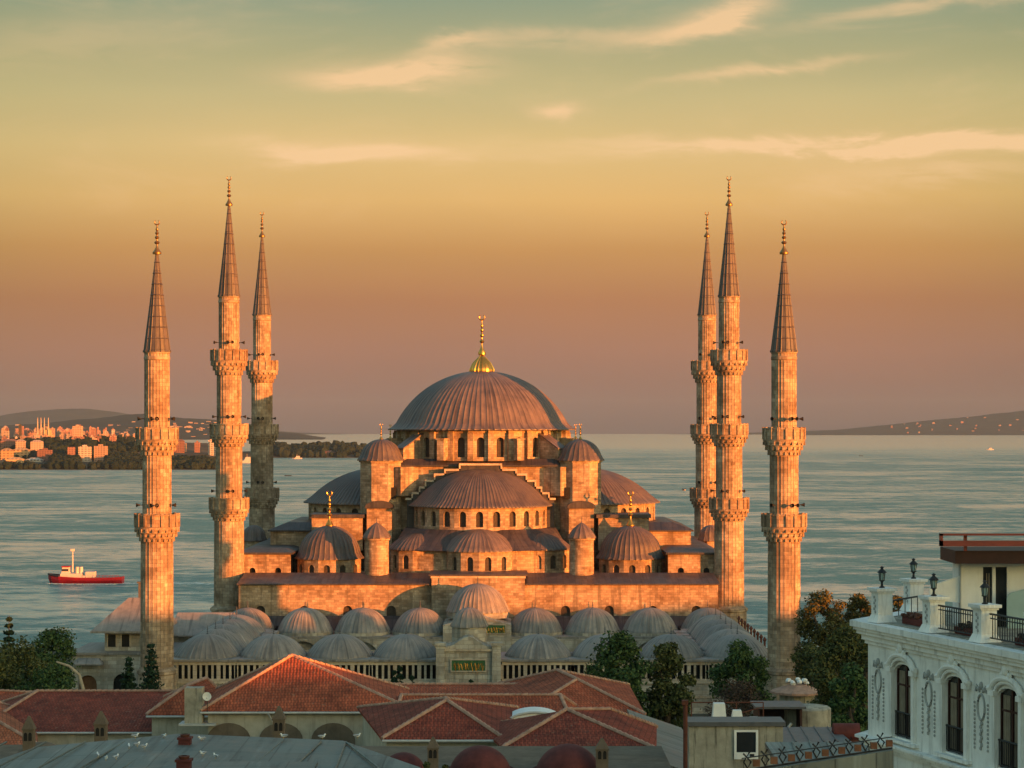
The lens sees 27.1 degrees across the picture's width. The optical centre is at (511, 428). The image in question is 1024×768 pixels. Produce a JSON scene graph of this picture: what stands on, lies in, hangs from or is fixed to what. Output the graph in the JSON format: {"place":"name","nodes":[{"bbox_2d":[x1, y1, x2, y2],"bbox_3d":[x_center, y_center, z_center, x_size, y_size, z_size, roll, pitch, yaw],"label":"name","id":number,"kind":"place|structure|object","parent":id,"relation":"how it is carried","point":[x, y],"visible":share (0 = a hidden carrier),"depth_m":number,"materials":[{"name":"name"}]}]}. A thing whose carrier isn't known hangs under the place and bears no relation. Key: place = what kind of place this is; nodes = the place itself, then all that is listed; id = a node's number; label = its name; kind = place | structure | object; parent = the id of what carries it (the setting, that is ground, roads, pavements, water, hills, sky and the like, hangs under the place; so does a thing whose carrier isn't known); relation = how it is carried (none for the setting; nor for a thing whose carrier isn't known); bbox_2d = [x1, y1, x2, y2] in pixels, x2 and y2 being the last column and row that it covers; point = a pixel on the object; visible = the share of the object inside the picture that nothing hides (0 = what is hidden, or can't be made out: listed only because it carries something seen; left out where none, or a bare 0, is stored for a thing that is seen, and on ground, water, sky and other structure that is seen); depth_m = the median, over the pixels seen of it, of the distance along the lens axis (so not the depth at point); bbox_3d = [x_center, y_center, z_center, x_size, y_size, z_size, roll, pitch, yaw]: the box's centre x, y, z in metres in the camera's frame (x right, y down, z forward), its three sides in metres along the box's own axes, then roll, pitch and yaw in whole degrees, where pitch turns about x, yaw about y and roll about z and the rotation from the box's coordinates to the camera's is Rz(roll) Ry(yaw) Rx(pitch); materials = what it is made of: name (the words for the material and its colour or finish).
{"place":"outdoors","nodes":[
{"label":"outdoors","id":0,"kind":"place"},
{"bbox_2d":[0,689,31,700],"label":"tiled house","id":1,"kind":"structure","parent":0,"point":[6,694],"depth_m":180.65,"materials":[{"name":"tile"}]},
{"bbox_2d":[0,742,54,758],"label":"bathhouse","id":2,"kind":"structure","parent":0,"point":[7,750],"depth_m":129.15,"materials":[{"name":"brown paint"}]},
{"bbox_2d":[0,443,243,469],"bbox_3d":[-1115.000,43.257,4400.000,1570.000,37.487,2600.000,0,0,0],"label":"shore","id":3,"kind":"structure","parent":0,"point":[191,449],"depth_m":3705.43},
{"bbox_2d":[0,448,13,459],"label":"apartment block","id":4,"kind":"structure","parent":3,"relation":"on","point":[6,453],"depth_m":3310.00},
{"bbox_2d":[0,439,16,449],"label":"apartment block","id":5,"kind":"structure","parent":3,"relation":"on","point":[8,443],"depth_m":3478.00,"materials":[{"name":"concrete"}]},
{"bbox_2d":[6,457,24,462],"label":"apartment block","id":6,"kind":"structure","parent":3,"relation":"on","point":[18,459],"depth_m":3250.06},
{"bbox_2d":[15,439,25,448],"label":"apartment block","id":7,"kind":"structure","parent":3,"relation":"on","point":[20,443],"depth_m":3454.00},
{"bbox_2d":[13,448,29,458],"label":"apartment block","id":8,"kind":"structure","parent":3,"relation":"on","point":[20,452],"depth_m":3334.00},
{"bbox_2d":[25,458,43,461],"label":"apartment block","id":9,"kind":"structure","parent":3,"relation":"on","point":[36,459],"depth_m":3263.39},
{"bbox_2d":[30,440,42,450],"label":"apartment block","id":10,"kind":"structure","parent":3,"relation":"on","point":[36,445],"depth_m":3454.00,"materials":[{"name":"concrete"}]},
{"bbox_2d":[37,448,52,460],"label":"apartment block","id":11,"kind":"structure","parent":3,"relation":"on","point":[44,453],"depth_m":3298.00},
{"bbox_2d":[37,418,53,438],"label":"mosque","id":12,"kind":"structure","parent":3,"relation":"on","point":[47,431],"depth_m":4200.42,"materials":[{"name":"stone"}]},
{"bbox_2d":[67,447,75,454],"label":"apartment block","id":13,"kind":"structure","parent":3,"relation":"on","point":[71,450],"depth_m":3286.00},
{"bbox_2d":[72,425,82,437],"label":"tower block","id":14,"kind":"structure","parent":3,"relation":"on","point":[77,430],"depth_m":4100.00,"materials":[{"name":"concrete"}]},
{"bbox_2d":[78,445,91,461],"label":"apartment block","id":15,"kind":"structure","parent":3,"relation":"on","point":[85,452],"depth_m":3286.00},
{"bbox_2d":[94,444,107,461],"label":"apartment block","id":16,"kind":"structure","parent":3,"relation":"on","point":[100,451],"depth_m":3298.00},
{"bbox_2d":[0,434,215,469],"bbox_3d":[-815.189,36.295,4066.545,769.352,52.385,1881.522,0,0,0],"label":"wood","id":17,"kind":"object","parent":3,"relation":"on","point":[130,458],"visible":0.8,"depth_m":3231.15,"materials":[{"name":"plant"}]},
{"bbox_2d":[176,439,184,452],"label":"building","id":18,"kind":"structure","parent":3,"relation":"on","point":[180,447],"depth_m":3784.94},
{"bbox_2d":[195,441,199,452],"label":"building","id":19,"kind":"structure","parent":3,"relation":"on","point":[197,446],"depth_m":3981.77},
{"bbox_2d":[210,441,215,455],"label":"building","id":20,"kind":"structure","parent":3,"relation":"on","point":[212,450],"depth_m":3772.41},
{"bbox_2d":[0,414,325,439],"bbox_3d":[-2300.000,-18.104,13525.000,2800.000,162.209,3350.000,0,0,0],"label":"bay hills","id":21,"kind":"structure","parent":0,"point":[122,423],"depth_m":13028.48,"materials":[{"name":"grey"}]},
{"bbox_2d":[0,734,420,767],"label":"lead roofed building","id":22,"kind":"structure","parent":0,"point":[160,751],"depth_m":91.14,"materials":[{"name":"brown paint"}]},
{"bbox_2d":[21,716,35,751],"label":"stone chimney","id":23,"kind":"object","parent":22,"relation":"on","point":[28,729],"visible":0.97,"depth_m":111.72,"materials":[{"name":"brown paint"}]},
{"bbox_2d":[93,711,108,741],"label":"stone chimney","id":24,"kind":"object","parent":22,"relation":"on","point":[101,723],"visible":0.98,"depth_m":111.70,"materials":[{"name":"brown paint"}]},
{"bbox_2d":[175,755,192,767],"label":"brick chimney","id":25,"kind":"object","parent":22,"relation":"on","point":[183,761],"visible":1,"depth_m":80.75,"materials":[{"name":"brick"}]},
{"bbox_2d":[177,734,192,744],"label":"brick chimney","id":26,"kind":"object","parent":22,"relation":"on","point":[184,739],"visible":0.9,"depth_m":92.75,"materials":[{"name":"brick"}]},
{"bbox_2d":[272,706,285,737],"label":"stone chimney","id":27,"kind":"object","parent":22,"relation":"on","point":[279,718],"visible":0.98,"depth_m":111.70,"materials":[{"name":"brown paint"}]},
{"bbox_2d":[242,451,355,457],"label":"headland","id":28,"kind":"structure","parent":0,"point":[245,454],"depth_m":4437.41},
{"bbox_2d":[273,440,366,457],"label":"headland wood","id":29,"kind":"object","parent":28,"relation":"on","point":[341,449],"visible":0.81,"depth_m":4452.30,"materials":[{"name":"plant"}]},
{"bbox_2d":[0,409,829,434],"bbox_3d":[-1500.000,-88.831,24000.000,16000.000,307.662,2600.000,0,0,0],"label":"mountains","id":30,"kind":"structure","parent":0,"point":[52,415],"depth_m":24242.02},
{"bbox_2d":[1,648,848,719],"bbox_3d":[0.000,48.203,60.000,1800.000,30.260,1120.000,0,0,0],"label":"ground","id":31,"kind":"structure","parent":0,"point":[699,715],"depth_m":247.38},
{"bbox_2d":[1,616,17,664],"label":"conifer tree","id":32,"kind":"object","parent":31,"relation":"on","point":[8,632],"visible":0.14,"depth_m":235.83,"materials":[{"name":"green plant"}]},
{"bbox_2d":[0,655,22,689],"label":"leafy tree","id":33,"kind":"object","parent":31,"relation":"on","point":[5,680],"visible":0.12,"depth_m":200.80,"materials":[{"name":"green plant"}]},
{"bbox_2d":[0,701,37,744],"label":"tiled house","id":34,"kind":"structure","parent":31,"relation":"on","point":[10,730],"depth_m":155.74,"materials":[{"name":"tile"}]},
{"bbox_2d":[0,635,70,689],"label":"leafy tree","id":35,"kind":"object","parent":31,"relation":"on","point":[20,654],"visible":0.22,"depth_m":206.93,"materials":[{"name":"green plant"}]},
{"bbox_2d":[10,661,73,690],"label":"leafy tree","id":36,"kind":"object","parent":31,"relation":"on","point":[48,677],"visible":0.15,"depth_m":199.27,"materials":[{"name":"green plant"}]},
{"bbox_2d":[3,646,80,689],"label":"leafy tree","id":37,"kind":"object","parent":31,"relation":"on","point":[42,656],"visible":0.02,"depth_m":213.88,"materials":[{"name":"green plant"}]},
{"bbox_2d":[28,626,77,687],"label":"leafy tree","id":38,"kind":"object","parent":31,"relation":"on","point":[52,639],"visible":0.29,"depth_m":223.16,"materials":[{"name":"green plant"}]},
{"bbox_2d":[56,661,84,689],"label":"bare branch","id":39,"kind":"object","parent":31,"relation":"on","point":[77,673],"visible":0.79,"depth_m":195.89,"materials":[{"name":"beige plant"}]},
{"bbox_2d":[1,689,175,744],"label":"tiled house","id":40,"kind":"structure","parent":31,"relation":"on","point":[62,717],"depth_m":164.06,"materials":[{"name":"tile"}]},
{"bbox_2d":[72,581,183,689],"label":"lodge","id":41,"kind":"structure","parent":31,"relation":"on","point":[101,664],"depth_m":262.00,"materials":[{"name":"stone"}]},
{"bbox_2d":[119,656,139,689],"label":"conifer tree","id":42,"kind":"object","parent":31,"relation":"on","point":[128,675],"visible":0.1,"depth_m":203.82,"materials":[{"name":"green plant"}]},
{"bbox_2d":[137,643,164,689],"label":"conifer tree","id":43,"kind":"object","parent":31,"relation":"on","point":[149,680],"visible":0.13,"depth_m":205.72,"materials":[{"name":"green plant"}]},
{"bbox_2d":[134,220,179,689],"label":"minaret","id":44,"kind":"object","parent":31,"relation":"on","point":[156,525],"visible":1,"depth_m":242.65,"materials":[{"name":"stone"}]},
{"bbox_2d":[145,676,216,735],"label":"tiled house","id":45,"kind":"structure","parent":31,"relation":"on","point":[165,713],"depth_m":158.54,"materials":[{"name":"tile"}]},
{"bbox_2d":[178,686,216,725],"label":"chimney block","id":46,"kind":"structure","parent":45,"relation":"on","point":[193,702],"depth_m":150.00,"materials":[{"name":"concrete"}]},
{"bbox_2d":[173,612,234,641],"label":"lodge","id":47,"kind":"structure","parent":31,"relation":"on","point":[188,625],"depth_m":277.12,"materials":[{"name":"stone"}]},
{"bbox_2d":[209,176,248,611],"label":"minaret","id":48,"kind":"object","parent":31,"relation":"on","point":[228,503],"visible":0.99,"depth_m":304.44,"materials":[{"name":"stone"}]},
{"bbox_2d":[244,212,279,538],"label":"minaret","id":49,"kind":"object","parent":31,"relation":"on","point":[262,494],"visible":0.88,"depth_m":354.54,"materials":[{"name":"stone"}]},
{"bbox_2d":[200,653,409,745],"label":"tiled house","id":50,"kind":"structure","parent":31,"relation":"on","point":[312,699],"depth_m":151.33,"materials":[{"name":"tile"}]},
{"bbox_2d":[203,692,210,711],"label":"satellite dish","id":51,"kind":"object","parent":50,"relation":"attached to","point":[207,696],"visible":1,"depth_m":149.81,"materials":[{"name":"white paint"}]},
{"bbox_2d":[390,670,397,682],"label":"conifer tree","id":52,"kind":"object","parent":31,"relation":"on","point":[394,678],"visible":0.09,"depth_m":225.87,"materials":[{"name":"green plant"}]},
{"bbox_2d":[396,666,404,682],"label":"conifer tree","id":53,"kind":"object","parent":31,"relation":"on","point":[399,675],"visible":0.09,"depth_m":225.83,"materials":[{"name":"green plant"}]},
{"bbox_2d":[393,682,516,694],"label":"tiled house","id":54,"kind":"structure","parent":31,"relation":"on","point":[456,687],"depth_m":169.66,"materials":[{"name":"tile"}]},
{"bbox_2d":[174,577,767,713],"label":"mosque courtyard","id":55,"kind":"structure","parent":31,"relation":"on","point":[477,635],"depth_m":250.88,"materials":[{"name":"stone"}]},
{"bbox_2d":[237,315,719,620],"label":"prayer hall","id":56,"kind":"structure","parent":31,"relation":"on","point":[512,492],"depth_m":310.69,"materials":[{"name":"stone"}]},
{"bbox_2d":[360,744,671,767],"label":"bathhouse","id":57,"kind":"structure","parent":31,"relation":"on","point":[557,756],"depth_m":115.59,"materials":[{"name":"red paint"}]},
{"bbox_2d":[427,737,438,767],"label":"stone chimney","id":58,"kind":"object","parent":57,"relation":"on","point":[432,752],"visible":1,"depth_m":111.72,"materials":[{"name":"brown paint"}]},
{"bbox_2d":[595,738,608,767],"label":"stone chimney","id":59,"kind":"object","parent":57,"relation":"on","point":[601,748],"visible":1,"depth_m":111.68,"materials":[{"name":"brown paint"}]},
{"bbox_2d":[495,668,646,714],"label":"tiled house","id":60,"kind":"structure","parent":31,"relation":"on","point":[582,689],"depth_m":163.76,"materials":[{"name":"tile"}]},
{"bbox_2d":[493,707,657,745],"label":"tiled house","id":61,"kind":"structure","parent":31,"relation":"on","point":[589,726],"depth_m":128.24,"materials":[{"name":"tile"}]},
{"bbox_2d":[583,630,662,720],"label":"leafy tree","id":62,"kind":"object","parent":31,"relation":"on","point":[619,644],"visible":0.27,"depth_m":189.15,"materials":[{"name":"green plant"}]},
{"bbox_2d":[627,709,682,767],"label":"lean to","id":63,"kind":"object","parent":31,"relation":"on","point":[670,739],"visible":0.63,"depth_m":138.87,"materials":[{"name":"beige paint"}]},
{"bbox_2d":[644,641,697,728],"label":"leafy tree","id":64,"kind":"object","parent":31,"relation":"on","point":[668,707],"visible":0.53,"depth_m":190.88,"materials":[{"name":"green plant"}]},
{"bbox_2d":[682,700,687,767],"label":"wooden post","id":65,"kind":"object","parent":31,"relation":"on","point":[685,732],"visible":1,"depth_m":95.92,"materials":[{"name":"wood"}]},
{"bbox_2d":[690,212,716,537],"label":"minaret","id":66,"kind":"object","parent":31,"relation":"on","point":[703,374],"visible":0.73,"depth_m":354.57,"materials":[{"name":"stone"}]},
{"bbox_2d":[709,176,748,630],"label":"minaret","id":67,"kind":"object","parent":31,"relation":"on","point":[728,503],"visible":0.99,"depth_m":304.41,"materials":[{"name":"stone"}]},
{"bbox_2d":[700,675,766,716],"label":"leafy tree","id":68,"kind":"object","parent":31,"relation":"on","point":[738,688],"visible":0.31,"depth_m":205.72,"materials":[{"name":"green plant"}]},
{"bbox_2d":[688,717,785,767],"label":"concrete hut","id":69,"kind":"object","parent":31,"relation":"on","point":[720,742],"visible":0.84,"depth_m":110.00,"materials":[{"name":"beige concrete"}]},
{"bbox_2d":[706,639,775,714],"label":"leafy tree","id":70,"kind":"object","parent":31,"relation":"on","point":[741,660],"visible":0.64,"depth_m":213.44,"materials":[{"name":"green plant"}]},
{"bbox_2d":[750,701,805,726],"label":"open shed","id":71,"kind":"structure","parent":31,"relation":"on","point":[774,708],"depth_m":147.86,"materials":[{"name":"metal"}]},
{"bbox_2d":[761,220,806,700],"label":"minaret","id":72,"kind":"object","parent":31,"relation":"on","point":[784,525],"visible":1,"depth_m":242.61,"materials":[{"name":"stone"}]},
{"bbox_2d":[784,703,830,726],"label":"water tank","id":73,"kind":"object","parent":31,"relation":"on","point":[817,715],"visible":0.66,"depth_m":148.59,"materials":[{"name":"concrete"}]},
{"bbox_2d":[787,642,831,703],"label":"leafy tree","id":74,"kind":"object","parent":31,"relation":"on","point":[802,664],"visible":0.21,"depth_m":217.75,"materials":[{"name":"green plant"}]},
{"bbox_2d":[783,726,850,741],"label":"sheet roofed house","id":75,"kind":"structure","parent":31,"relation":"on","point":[807,734],"depth_m":128.94,"materials":[{"name":"metal"}]},
{"bbox_2d":[832,723,859,741],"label":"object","id":76,"kind":"object","parent":75,"relation":"on","point":[848,730],"visible":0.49,"depth_m":129.54,"materials":[{"name":"tile"}]},
{"bbox_2d":[742,733,893,767],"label":"ornamental railing","id":77,"kind":"object","parent":31,"relation":"on","point":[881,757],"visible":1,"depth_m":48.41,"materials":[{"name":"metal"}]},
{"bbox_2d":[792,588,847,704],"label":"leafy tree","id":78,"kind":"object","parent":31,"relation":"on","point":[808,622],"visible":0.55,"depth_m":231.56,"materials":[{"name":"green plant"}]},
{"bbox_2d":[806,621,864,720],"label":"leafy tree","id":79,"kind":"object","parent":31,"relation":"on","point":[843,645],"visible":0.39,"depth_m":188.79,"materials":[{"name":"green plant"}]},
{"bbox_2d":[826,662,867,731],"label":"leafy tree","id":80,"kind":"object","parent":31,"relation":"on","point":[856,696],"visible":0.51,"depth_m":171.59,"materials":[{"name":"green plant"}]},
{"bbox_2d":[839,639,867,729],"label":"leafy tree","id":81,"kind":"object","parent":31,"relation":"on","point":[863,654],"visible":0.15,"depth_m":179.73,"materials":[{"name":"green plant"}]},
{"bbox_2d":[840,593,870,661],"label":"leafy tree","id":82,"kind":"object","parent":31,"relation":"on","point":[859,602],"visible":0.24,"depth_m":239.52,"materials":[{"name":"green plant"}]},
{"bbox_2d":[857,606,870,665],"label":"leafy tree","id":83,"kind":"object","parent":31,"relation":"on","point":[868,612],"visible":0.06,"depth_m":227.83,"materials":[{"name":"green plant"}]},
{"bbox_2d":[893,595,902,611],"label":"leafy tree","id":84,"kind":"object","parent":31,"relation":"on","point":[895,603],"visible":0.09,"depth_m":235.56,"materials":[{"name":"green plant"}]},
{"bbox_2d":[356,696,518,745],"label":"tiled house","id":85,"kind":"structure","parent":0,"point":[448,721],"depth_m":133.32,"materials":[{"name":"tile"}]},
{"bbox_2d":[510,707,555,718],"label":"barrel skylight","id":86,"kind":"object","parent":85,"relation":"on","point":[524,712],"visible":0.31,"depth_m":141.11,"materials":[{"name":"white paint"}]},
{"bbox_2d":[398,693,576,711],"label":"tiled house","id":87,"kind":"structure","parent":0,"point":[556,702],"depth_m":153.60,"materials":[{"name":"tile"}]},
{"bbox_2d":[0,434,1023,647],"bbox_3d":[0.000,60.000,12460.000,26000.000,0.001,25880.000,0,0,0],"label":"sea","id":88,"kind":"structure","parent":0,"point":[893,505],"depth_m":1545.47,"materials":[{"name":"liquid"}]},
{"bbox_2d":[48,549,123,583],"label":"tugboat","id":89,"kind":"object","parent":88,"relation":"on","point":[66,576],"visible":0.97,"depth_m":823.40,"materials":[{"name":"red paint"}]},
{"bbox_2d":[46,582,213,584],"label":"wake","id":90,"kind":"object","parent":88,"relation":"on","point":[137,583],"visible":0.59,"depth_m":823.92,"materials":[{"name":"white liquid"}]},
{"bbox_2d":[0,0,1023,433],"label":"sky","id":91,"kind":"structure","parent":0,"point":[550,172],"materials":[{"name":"orange"}]},
{"bbox_2d":[691,702,763,716],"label":"flat roofed house","id":92,"kind":"structure","parent":0,"point":[736,705],"depth_m":118.37,"materials":[{"name":"metal"}]},
{"bbox_2d":[712,702,725,716],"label":"roof vent","id":93,"kind":"object","parent":92,"relation":"on","point":[718,709],"visible":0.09,"depth_m":117.67,"materials":[{"name":"white paint"}]},
{"bbox_2d":[731,709,742,716],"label":"roof vent","id":94,"kind":"object","parent":92,"relation":"on","point":[736,712],"visible":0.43,"depth_m":117.76,"materials":[{"name":"white paint"}]},
{"bbox_2d":[770,677,819,703],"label":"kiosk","id":95,"kind":"object","parent":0,"point":[798,691],"visible":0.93,"depth_m":203.71,"materials":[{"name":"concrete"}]},
{"bbox_2d":[765,740,867,764],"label":"sheet roofed house","id":96,"kind":"structure","parent":0,"point":[772,747],"depth_m":89.53,"materials":[{"name":"metal"}]},
{"bbox_2d":[806,411,1023,434],"bbox_3d":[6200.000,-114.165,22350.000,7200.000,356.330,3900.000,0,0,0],"label":"island hill","id":97,"kind":"structure","parent":0,"point":[988,424],"depth_m":21601.28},
{"bbox_2d":[850,578,1023,767],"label":"hotel","id":98,"kind":"structure","parent":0,"point":[942,693],"depth_m":61.27,"materials":[{"name":"white paint"}]},
{"bbox_2d":[877,566,886,587],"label":"terrace lantern","id":99,"kind":"object","parent":98,"relation":"on","point":[881,571],"visible":1,"depth_m":65.25,"materials":[{"name":"metal"}]},
{"bbox_2d":[901,612,921,625],"bbox_3d":[12.282,5.726,63.975,0.535,0.369,1.646,0,0,-17],"label":"planter","id":100,"kind":"object","parent":98,"relation":"on","point":[912,618],"visible":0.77,"depth_m":64.08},
{"bbox_2d":[909,558,917,578],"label":"terrace lantern","id":101,"kind":"object","parent":98,"relation":"on","point":[913,563],"visible":1,"depth_m":69.26,"materials":[{"name":"metal"}]},
{"bbox_2d":[929,573,938,595],"bbox_3d":[12.324,4.544,62.099,0.289,0.672,0.304,0,0,-17],"label":"terrace lantern","id":102,"kind":"object","parent":98,"relation":"on","point":[933,579],"visible":1,"depth_m":62.05,"materials":[{"name":"metal"}]},
{"bbox_2d":[955,621,971,635],"bbox_3d":[13.219,5.725,60.800,0.514,0.370,1.600,0,0,-17],"label":"planter","id":103,"kind":"object","parent":98,"relation":"on","point":[964,628],"visible":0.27,"depth_m":61.01,"materials":[{"name":"metal"}]},
{"bbox_2d":[929,533,1023,627],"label":"roof pavilion","id":104,"kind":"structure","parent":98,"relation":"on","point":[1000,570],"depth_m":63.60,"materials":[{"name":"white paint"}]},
{"bbox_2d":[981,567,1008,626],"bbox_3d":[14.456,5.027,63.660,0.832,1.787,0.120,0,0,0],"label":"sliding door","id":105,"kind":"structure","parent":104,"relation":"in","point":[997,578],"depth_m":63.66,"materials":[{"name":"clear glass"}]},
{"bbox_2d":[980,580,989,603],"bbox_3d":[13.179,4.544,59.223,0.289,0.672,0.304,0,0,-17],"label":"terrace lantern","id":106,"kind":"object","parent":98,"relation":"on","point":[984,586],"visible":1,"depth_m":59.17,"materials":[{"name":"metal"}]},
{"bbox_2d":[1015,633,1023,645],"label":"planter","id":107,"kind":"object","parent":98,"relation":"on","point":[1020,639],"visible":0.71,"depth_m":57.96,"materials":[{"name":"metal"}]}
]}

